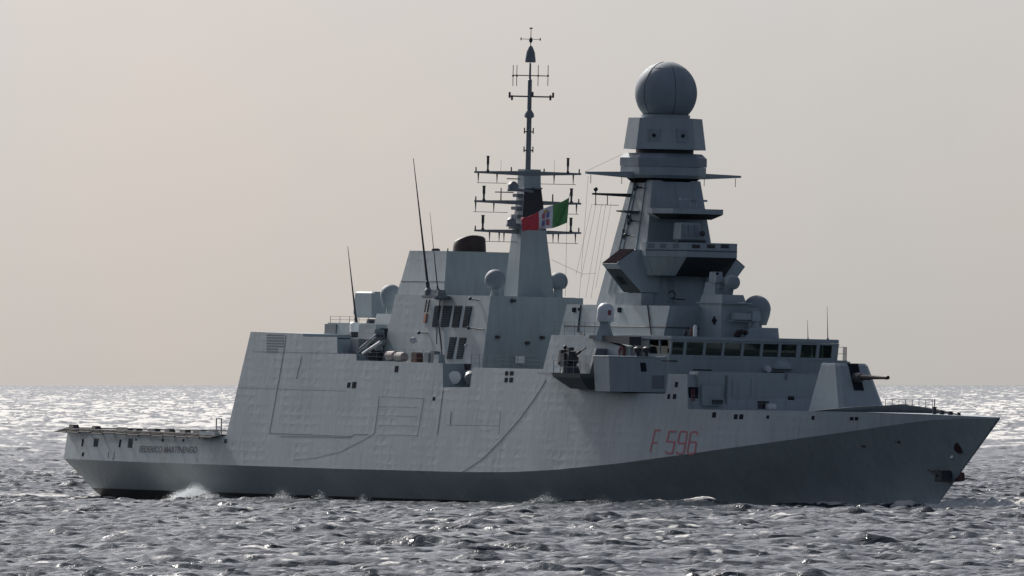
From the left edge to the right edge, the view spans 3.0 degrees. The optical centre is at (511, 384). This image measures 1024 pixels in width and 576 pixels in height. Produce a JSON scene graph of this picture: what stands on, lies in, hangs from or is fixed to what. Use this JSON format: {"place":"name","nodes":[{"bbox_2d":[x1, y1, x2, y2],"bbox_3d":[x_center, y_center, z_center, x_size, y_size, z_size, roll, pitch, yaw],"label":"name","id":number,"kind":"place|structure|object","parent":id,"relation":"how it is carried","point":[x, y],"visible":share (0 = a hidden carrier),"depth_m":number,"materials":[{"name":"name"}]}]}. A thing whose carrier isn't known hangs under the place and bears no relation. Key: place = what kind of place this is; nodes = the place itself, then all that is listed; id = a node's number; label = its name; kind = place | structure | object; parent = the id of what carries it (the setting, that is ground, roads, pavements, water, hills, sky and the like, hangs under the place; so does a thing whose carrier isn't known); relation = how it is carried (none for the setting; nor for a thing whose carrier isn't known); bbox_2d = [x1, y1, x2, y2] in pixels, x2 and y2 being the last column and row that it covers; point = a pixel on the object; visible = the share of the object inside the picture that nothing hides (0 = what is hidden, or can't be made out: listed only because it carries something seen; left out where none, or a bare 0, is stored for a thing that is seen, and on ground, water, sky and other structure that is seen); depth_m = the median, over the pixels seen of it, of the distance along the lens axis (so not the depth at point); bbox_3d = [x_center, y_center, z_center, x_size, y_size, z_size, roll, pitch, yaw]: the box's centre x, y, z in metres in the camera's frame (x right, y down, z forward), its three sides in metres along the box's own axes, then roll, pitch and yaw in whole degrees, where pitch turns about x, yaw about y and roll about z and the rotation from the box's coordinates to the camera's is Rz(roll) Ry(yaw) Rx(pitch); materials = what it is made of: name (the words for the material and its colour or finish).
{"place":"outdoors","nodes":[
{"label":"outdoors","id":0,"kind":"place"},
{"bbox_2d":[0,385,1023,575],"bbox_3d":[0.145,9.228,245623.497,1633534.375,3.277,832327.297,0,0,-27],"label":"sea","id":1,"kind":"structure","parent":0,"point":[59,516],"depth_m":1224.69,"materials":[{"name":"grey liquid"}]},
{"bbox_2d":[165,481,219,498],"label":"stern spray","id":2,"kind":"object","parent":1,"relation":"on","point":[189,493],"visible":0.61,"depth_m":1531.12,"materials":[{"name":"white liquid"}]},
{"bbox_2d":[273,489,700,502],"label":"hull spray","id":3,"kind":"object","parent":1,"relation":"on","point":[288,494],"visible":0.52,"depth_m":1512.88,"materials":[{"name":"white liquid"}]},
{"bbox_2d":[55,28,999,504],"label":"frigate","id":4,"kind":"object","parent":1,"relation":"on","point":[471,368],"visible":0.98,"depth_m":1483.14,"materials":[{"name":"grey metal"}]},
{"bbox_2d":[521,198,568,230],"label":"naval ensign","id":5,"kind":"object","parent":4,"relation":"attached to","point":[554,216],"visible":1,"depth_m":1500.34,"materials":[{"name":"multicoloured fabric"}]},
{"bbox_2d":[909,497,1023,508],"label":"bow spray","id":6,"kind":"object","parent":1,"relation":"on","point":[961,504],"visible":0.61,"depth_m":1443.98,"materials":[{"name":"white liquid"}]},
{"bbox_2d":[0,0,1023,384],"label":"sky","id":7,"kind":"structure","parent":0,"point":[181,180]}
]}

